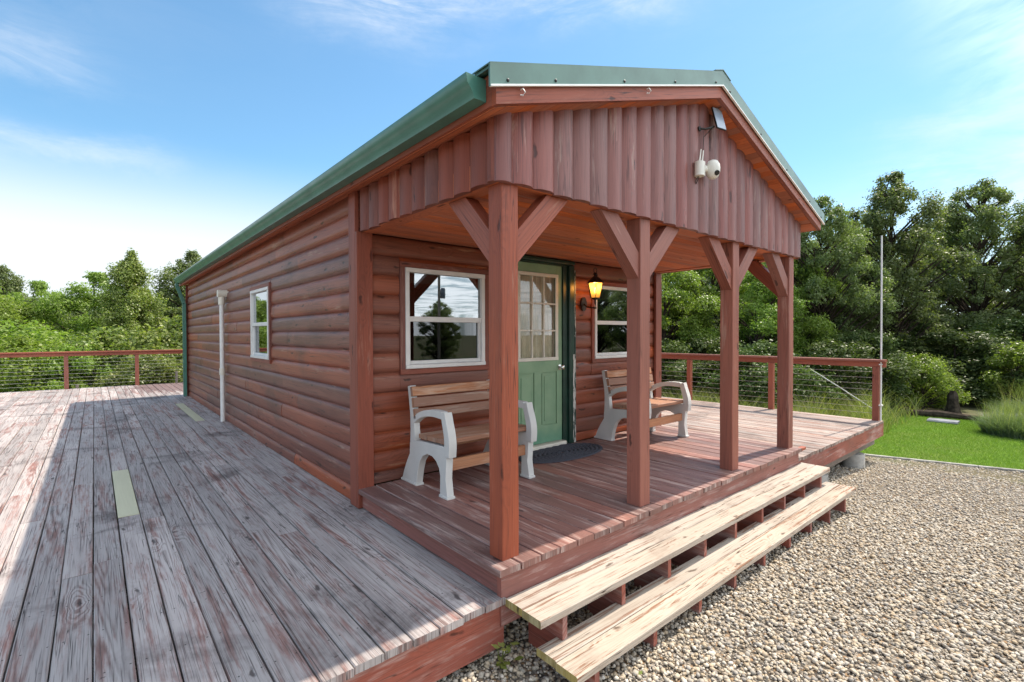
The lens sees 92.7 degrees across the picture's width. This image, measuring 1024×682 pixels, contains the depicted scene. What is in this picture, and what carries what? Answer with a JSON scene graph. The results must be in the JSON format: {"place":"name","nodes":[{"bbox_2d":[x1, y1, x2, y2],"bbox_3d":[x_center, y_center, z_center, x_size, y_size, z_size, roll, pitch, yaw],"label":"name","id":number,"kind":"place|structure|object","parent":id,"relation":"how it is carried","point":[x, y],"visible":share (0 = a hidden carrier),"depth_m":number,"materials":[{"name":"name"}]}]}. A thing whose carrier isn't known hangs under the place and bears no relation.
{"place":"outdoors","nodes":[
{"label":"outdoors","id":0,"kind":"place"},
{"bbox_2d":[175,371,177,382],"bbox_3d":[-11.238,1.684,16.382,0.070,1.350,0.060,-1,1,-41],"label":"wooden stake","id":1,"kind":"object","parent":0,"point":[176,376],"visible":0.35,"depth_m":16.35,"materials":[{"name":"grey wood"}]},
{"bbox_2d":[0,0,1023,318],"label":"sky","id":2,"kind":"structure","parent":0,"point":[162,130],"materials":[{"name":"blue"}]},
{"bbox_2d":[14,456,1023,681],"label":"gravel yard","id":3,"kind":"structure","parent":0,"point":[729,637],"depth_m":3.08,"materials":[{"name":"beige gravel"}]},
{"bbox_2d":[491,641,523,669],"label":"weed","id":4,"kind":"object","parent":3,"relation":"on","point":[503,664],"visible":0.98,"depth_m":2.62,"materials":[{"name":"green plant"}]},
{"bbox_2d":[505,463,855,681],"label":"porch steps","id":5,"kind":"structure","parent":3,"relation":"on","point":[738,532],"depth_m":3.24,"materials":[{"name":"beige wood"}]},
{"bbox_2d":[31,391,1023,574],"bbox_3d":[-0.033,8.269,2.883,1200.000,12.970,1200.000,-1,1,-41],"label":"ground","id":6,"kind":"structure","parent":0,"point":[970,408],"depth_m":8.20,"materials":[{"name":"soil"}]},
{"bbox_2d":[0,264,39,300],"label":"leafy tree","id":7,"kind":"object","parent":6,"relation":"on","point":[15,283],"visible":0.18,"depth_m":32.81,"materials":[{"name":"green plant"}]},
{"bbox_2d":[0,286,67,391],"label":"leafy tree","id":8,"kind":"object","parent":6,"relation":"on","point":[24,312],"visible":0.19,"depth_m":21.22,"materials":[{"name":"green plant"}]},
{"bbox_2d":[0,310,78,389],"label":"shrub","id":9,"kind":"object","parent":6,"relation":"on","point":[37,333],"visible":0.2,"depth_m":17.98,"materials":[{"name":"green plant"}]},
{"bbox_2d":[2,280,76,320],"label":"leafy tree","id":10,"kind":"object","parent":6,"relation":"on","point":[38,286],"visible":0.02,"depth_m":31.64,"materials":[{"name":"green plant"}]},
{"bbox_2d":[0,297,88,335],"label":"oak tree","id":11,"kind":"object","parent":6,"relation":"on","point":[34,299],"visible":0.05,"depth_m":25.05,"materials":[{"name":"green plant"}]},
{"bbox_2d":[0,331,105,391],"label":"shrub","id":12,"kind":"object","parent":6,"relation":"on","point":[20,343],"visible":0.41,"depth_m":15.62,"materials":[{"name":"green plant"}]},
{"bbox_2d":[1,342,113,391],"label":"shrub","id":13,"kind":"object","parent":6,"relation":"on","point":[87,360],"visible":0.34,"depth_m":16.26,"materials":[{"name":"green plant"}]},
{"bbox_2d":[1,270,169,377],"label":"leafy tree","id":14,"kind":"object","parent":6,"relation":"on","point":[71,301],"visible":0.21,"depth_m":22.75,"materials":[{"name":"green plant"}]},
{"bbox_2d":[16,324,156,388],"bbox_3d":[-15.149,1.383,18.597,4.544,4.024,4.395,0,1,-12],"label":"shrub","id":15,"kind":"object","parent":6,"relation":"on","point":[101,339],"visible":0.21,"depth_m":17.88,"materials":[{"name":"green plant"}]},
{"bbox_2d":[65,311,124,373],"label":"oak tree","id":16,"kind":"object","parent":6,"relation":"on","point":[71,314],"visible":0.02,"depth_m":28.74,"materials":[{"name":"green plant"}]},
{"bbox_2d":[85,247,172,377],"bbox_3d":[-17.180,-0.185,21.943,5.084,8.122,4.481,0,1,-22],"label":"young poplar","id":17,"kind":"object","parent":6,"relation":"on","point":[129,273],"visible":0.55,"depth_m":21.58,"materials":[{"name":"green plant"}]},
{"bbox_2d":[88,314,182,386],"bbox_3d":[-13.284,1.131,18.950,5.274,4.390,5.452,-1,1,-37],"label":"shrub","id":18,"kind":"object","parent":6,"relation":"on","point":[165,339],"visible":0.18,"depth_m":17.93,"materials":[{"name":"green plant"}]},
{"bbox_2d":[93,354,182,386],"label":"shrub","id":19,"kind":"object","parent":6,"relation":"on","point":[153,364],"visible":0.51,"depth_m":16.16,"materials":[{"name":"green plant"}]},
{"bbox_2d":[156,289,182,318],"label":"distant tree","id":20,"kind":"object","parent":6,"relation":"on","point":[169,301],"visible":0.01,"depth_m":37.42,"materials":[{"name":"green plant"}]},
{"bbox_2d":[147,249,201,339],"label":"oak tree","id":21,"kind":"object","parent":6,"relation":"on","point":[191,258],"visible":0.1,"depth_m":24.58,"materials":[{"name":"green plant"}]},
{"bbox_2d":[0,382,505,681],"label":"side deck","id":22,"kind":"structure","parent":6,"relation":"on","point":[260,562],"depth_m":3.10,"materials":[{"name":"grey wood"}]},
{"bbox_2d":[0,349,182,388],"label":"cable railing","id":23,"kind":"object","parent":22,"relation":"on","point":[136,353],"visible":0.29,"depth_m":13.53,"materials":[{"name":"wood"}]},
{"bbox_2d":[173,61,824,560],"bbox_3d":[-2.238,-0.465,8.657,4.980,3.615,12.232,-1,1,-41],"label":"log cabin","id":24,"kind":"object","parent":22,"relation":"on","point":[481,223],"visible":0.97,"depth_m":4.37,"materials":[{"name":"brown wood"}]},
{"bbox_2d":[217,290,227,421],"bbox_3d":[-4.873,0.251,8.254,0.155,2.212,0.130,-1,1,-41],"label":"vent pipe","id":25,"kind":"object","parent":24,"relation":"attached to","point":[221,295],"visible":0.98,"depth_m":8.21,"materials":[{"name":"white plastic"}]},
{"bbox_2d":[249,282,272,363],"bbox_3d":[-3.380,-0.233,6.598,0.086,1.035,1.010,-1,1,-41],"label":"window","id":26,"kind":"structure","parent":24,"relation":"in","point":[261,332],"depth_m":6.61,"materials":[{"name":"white plastic"}]},
{"bbox_2d":[398,261,488,374],"bbox_3d":[-0.651,-0.211,4.721,0.993,1.015,0.131,-1,1,-41],"label":"window","id":27,"kind":"structure","parent":24,"relation":"in","point":[427,344],"depth_m":4.68,"materials":[{"name":"white plastic"}]},
{"bbox_2d":[518,261,564,444],"bbox_3d":[0.286,0.147,5.510,0.780,2.035,0.154,-1,1,-41],"label":"door","id":28,"kind":"structure","parent":24,"relation":"in","point":[540,367],"depth_m":5.57,"materials":[{"name":"green paint"}]},
{"bbox_2d":[580,268,603,310],"bbox_3d":[0.962,-0.616,5.835,0.213,0.509,0.296,-1,1,-41],"label":"wall lantern","id":29,"kind":"object","parent":24,"relation":"attached to","point":[595,282],"depth_m":5.76,"materials":[{"name":"brown metal"}]},
{"bbox_2d":[590,282,626,362],"bbox_3d":[1.338,-0.243,6.421,0.993,1.020,0.131,-1,1,-41],"label":"window","id":30,"kind":"structure","parent":24,"relation":"in","point":[608,338],"depth_m":6.34,"materials":[{"name":"white plastic"}]},
{"bbox_2d":[694,149,719,183],"bbox_3d":[1.615,-1.440,4.024,0.237,0.289,0.123,-1,1,-29],"label":"security camera","id":31,"kind":"object","parent":24,"relation":"attached to","point":[711,169],"visible":1,"depth_m":4.01,"materials":[{"name":"plastic"}]},
{"bbox_2d":[698,107,725,147],"bbox_3d":[1.678,-1.724,4.096,0.288,0.494,0.076,-1,1,-24],"label":"solar panel","id":32,"kind":"object","parent":24,"relation":"attached to","point":[718,119],"visible":0.86,"depth_m":4.10,"materials":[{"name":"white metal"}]},
{"bbox_2d":[359,426,805,626],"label":"porch deck","id":33,"kind":"structure","parent":22,"relation":"on","point":[575,513],"depth_m":3.81,"materials":[{"name":"brown wood"}]},
{"bbox_2d":[401,379,536,500],"bbox_3d":[-0.383,0.808,4.372,0.941,0.849,0.781,-1,1,-41],"label":"bench","id":34,"kind":"object","parent":33,"relation":"on","point":[440,447],"visible":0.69,"depth_m":4.23,"materials":[{"name":"plastic"}]},
{"bbox_2d":[518,443,602,462],"bbox_3d":[0.546,1.208,5.314,1.171,0.013,0.580,-1,1,-41],"label":"door mat","id":35,"kind":"object","parent":33,"relation":"on","point":[569,451],"depth_m":5.28,"materials":[{"name":"grey rubber"}]},
{"bbox_2d":[594,368,690,440],"bbox_3d":[1.629,0.778,6.093,0.941,0.849,0.781,-1,1,-41],"label":"bench","id":36,"kind":"object","parent":33,"relation":"on","point":[606,430],"visible":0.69,"depth_m":6.00,"materials":[{"name":"plastic"}]},
{"bbox_2d":[662,274,683,328],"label":"locust tree","id":37,"kind":"object","parent":6,"relation":"on","point":[672,317],"visible":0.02,"depth_m":17.50,"materials":[{"name":"green plant"}]},
{"bbox_2d":[666,335,690,344],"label":"shrub","id":38,"kind":"object","parent":6,"relation":"on","point":[671,338],"visible":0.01,"depth_m":18.54,"materials":[{"name":"green plant"}]},
{"bbox_2d":[661,338,714,397],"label":"shrub","id":39,"kind":"object","parent":6,"relation":"on","point":[671,368],"visible":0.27,"depth_m":14.29,"materials":[{"name":"green plant"}]},
{"bbox_2d":[661,270,719,381],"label":"locust tree","id":40,"kind":"object","parent":6,"relation":"on","point":[685,327],"visible":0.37,"depth_m":16.32,"materials":[{"name":"green plant"}]},
{"bbox_2d":[666,269,766,329],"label":"oak tree","id":41,"kind":"object","parent":6,"relation":"on","point":[717,316],"visible":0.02,"depth_m":23.68,"materials":[{"name":"green plant"}]},
{"bbox_2d":[662,268,776,353],"bbox_3d":[7.923,-0.821,18.597,5.464,6.544,5.525,1,1,43],"label":"locust tree","id":42,"kind":"object","parent":6,"relation":"on","point":[709,289],"visible":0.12,"depth_m":17.70,"materials":[{"name":"green plant"}]},
{"bbox_2d":[677,335,776,399],"bbox_3d":[6.638,1.003,15.365,3.770,2.415,3.962,0,1,3],"label":"shrub","id":43,"kind":"object","parent":6,"relation":"on","point":[711,347],"visible":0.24,"depth_m":14.46,"materials":[{"name":"green plant"}]},
{"bbox_2d":[593,397,883,482],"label":"deck","id":44,"kind":"structure","parent":6,"relation":"on","point":[828,440],"depth_m":7.57,"materials":[{"name":"paint"}]},
{"bbox_2d":[661,353,886,420],"bbox_3d":[2.315,0.767,12.618,0.140,1.021,11.920,-1,1,-41],"label":"cable railing","id":45,"kind":"object","parent":44,"relation":"on","point":[771,361],"visible":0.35,"depth_m":9.12,"materials":[{"name":"wood"}]},
{"bbox_2d":[813,371,871,408],"bbox_3d":[8.141,1.221,11.973,0.028,1.020,1.533,-1,1,-41],"label":"guy rope","id":46,"kind":"object","parent":45,"relation":"attached to","point":[841,388],"visible":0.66,"depth_m":12.01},
{"bbox_2d":[879,235,882,420],"bbox_3d":[6.125,-0.205,8.109,0.097,3.068,0.048,-1,1,-41],"label":"flag pole","id":47,"kind":"object","parent":44,"relation":"on","point":[880,404],"visible":1,"depth_m":8.11,"materials":[{"name":"white metal"}]},
{"bbox_2d":[702,324,776,346],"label":"shrub","id":48,"kind":"object","parent":6,"relation":"on","point":[718,327],"depth_m":17.54,"materials":[{"name":"green plant"}]},
{"bbox_2d":[703,266,812,376],"bbox_3d":[7.956,-0.155,16.369,3.473,4.709,3.537,-1,1,-32],"label":"locust tree","id":49,"kind":"object","parent":6,"relation":"on","point":[764,326],"visible":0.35,"depth_m":15.62,"materials":[{"name":"green plant"}]},
{"bbox_2d":[698,339,852,410],"bbox_3d":[6.933,1.081,13.166,3.764,2.294,3.582,0,1,16],"label":"shrub","id":50,"kind":"object","parent":6,"relation":"on","point":[761,347],"visible":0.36,"depth_m":12.48,"materials":[{"name":"green plant"}]},
{"bbox_2d":[739,253,846,355],"bbox_3d":[9.739,-0.701,17.627,4.098,5.890,4.144,1,1,40],"label":"locust tree","id":51,"kind":"object","parent":6,"relation":"on","point":[820,326],"visible":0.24,"depth_m":16.36,"materials":[{"name":"green plant"}]},
{"bbox_2d":[740,247,853,304],"bbox_3d":[13.773,-1.352,23.225,5.380,7.022,5.526,-1,1,-38],"label":"oak tree","id":52,"kind":"object","parent":6,"relation":"on","point":[807,252],"visible":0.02,"depth_m":22.61,"materials":[{"name":"green plant"}]},
{"bbox_2d":[762,194,902,354],"bbox_3d":[10.976,-1.461,17.186,4.366,7.231,4.084,0,1,32],"label":"oak tree","id":53,"kind":"object","parent":6,"relation":"on","point":[837,218],"visible":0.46,"depth_m":16.28,"materials":[{"name":"green plant"}]},
{"bbox_2d":[795,339,926,404],"bbox_3d":[9.144,1.058,14.382,3.764,2.294,3.582,0,1,-10],"label":"shrub","id":54,"kind":"object","parent":6,"relation":"on","point":[829,348],"visible":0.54,"depth_m":13.54,"materials":[{"name":"green plant"}]},
{"bbox_2d":[825,221,911,324],"bbox_3d":[15.357,-1.687,22.120,4.922,7.545,4.880,0,1,-9],"label":"oak tree","id":55,"kind":"object","parent":6,"relation":"on","point":[846,283],"visible":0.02,"depth_m":21.04,"materials":[{"name":"green plant"}]},
{"bbox_2d":[829,327,923,405],"bbox_3d":[10.982,0.892,15.613,3.353,2.657,3.190,1,1,42],"label":"shrub","id":56,"kind":"object","parent":6,"relation":"on","point":[888,346],"visible":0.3,"depth_m":14.85,"materials":[{"name":"green plant"}]},
{"bbox_2d":[839,351,913,400],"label":"shrub","id":57,"kind":"object","parent":6,"relation":"on","point":[875,356],"visible":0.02,"depth_m":15.20,"materials":[{"name":"green plant"}]},
{"bbox_2d":[824,169,987,358],"bbox_3d":[14.140,-2.050,18.053,4.720,8.455,4.680,0,1,31],"label":"oak tree","id":58,"kind":"object","parent":6,"relation":"on","point":[891,200],"visible":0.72,"depth_m":17.21,"materials":[{"name":"green plant"}]},
{"bbox_2d":[849,319,969,387],"bbox_3d":[15.959,0.638,19.037,5.151,3.140,4.901,-1,1,-37],"label":"shrub","id":59,"kind":"object","parent":6,"relation":"on","point":[914,331],"visible":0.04,"depth_m":18.26,"materials":[{"name":"green plant"}]},
{"bbox_2d":[902,352,975,407],"bbox_3d":[12.089,1.229,14.270,1.785,1.833,2.044,0,1,-11],"label":"shrub","id":60,"kind":"object","parent":6,"relation":"on","point":[933,369],"visible":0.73,"depth_m":13.95,"materials":[{"name":"green plant"}]},
{"bbox_2d":[865,454,1023,472],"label":"kerb","id":61,"kind":"structure","parent":6,"relation":"on","point":[961,464],"depth_m":8.08,"materials":[{"name":"concrete"}]},
{"bbox_2d":[945,391,961,413],"bbox_3d":[11.942,1.692,13.236,0.464,0.684,0.465,-1,1,-41],"label":"tree stump","id":62,"kind":"object","parent":6,"relation":"on","point":[952,405],"visible":0.82,"depth_m":13.16,"materials":[{"name":"wood"}]},
{"bbox_2d":[889,328,1023,403],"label":"shrub","id":63,"kind":"object","parent":6,"relation":"on","point":[952,339],"visible":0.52,"depth_m":14.97,"materials":[{"name":"green plant"}]},
{"bbox_2d":[894,224,1023,324],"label":"oak tree","id":64,"kind":"object","parent":6,"relation":"on","point":[935,236],"visible":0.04,"depth_m":22.89,"materials":[{"name":"green plant"}]},
{"bbox_2d":[898,176,1023,350],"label":"oak tree","id":65,"kind":"object","parent":6,"relation":"on","point":[986,223],"visible":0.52,"depth_m":18.15,"materials":[{"name":"green plant"}]},
{"bbox_2d":[930,315,1023,401],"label":"shrub","id":66,"kind":"object","parent":6,"relation":"on","point":[1016,326],"visible":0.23,"depth_m":16.06,"materials":[{"name":"green plant"}]},
{"bbox_2d":[964,340,1023,408],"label":"shrub","id":67,"kind":"object","parent":6,"relation":"on","point":[1015,357],"visible":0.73,"depth_m":14.07,"materials":[{"name":"green plant"}]},
{"bbox_2d":[983,214,1023,343],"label":"oak tree","id":68,"kind":"object","parent":6,"relation":"on","point":[1017,285],"visible":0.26,"depth_m":18.66,"materials":[{"name":"green plant"}]},
{"bbox_2d":[661,379,924,433],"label":"meadow grass","id":69,"kind":"structure","parent":0,"point":[858,408],"depth_m":11.94,"materials":[{"name":"green plant"}]},
{"bbox_2d":[860,410,1023,469],"bbox_3d":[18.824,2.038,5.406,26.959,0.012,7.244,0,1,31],"label":"lawn","id":70,"kind":"structure","parent":0,"point":[965,448],"depth_m":9.36,"materials":[{"name":"green plant"}]},
{"bbox_2d":[906,409,978,420],"bbox_3d":[11.001,1.890,12.507,1.422,0.227,0.213,1,1,40],"label":"fallen log","id":71,"kind":"object","parent":70,"relation":"on","point":[939,414],"visible":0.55,"depth_m":12.45,"materials":[{"name":"wood"}]},
{"bbox_2d":[927,418,959,424],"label":"stone slab","id":72,"kind":"structure","parent":70,"relation":"on","point":[936,420],"depth_m":11.79,"materials":[{"name":"grey stone"}]},
{"bbox_2d":[967,397,1023,439],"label":"grass clump","id":73,"kind":"object","parent":70,"relation":"on","point":[1001,424],"visible":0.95,"depth_m":10.30,"materials":[{"name":"green plant"}]},
{"bbox_2d":[985,379,1023,415],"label":"grass clump","id":74,"kind":"object","parent":70,"relation":"on","point":[1017,404],"visible":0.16,"depth_m":11.34,"materials":[{"name":"green plant"}]}
]}

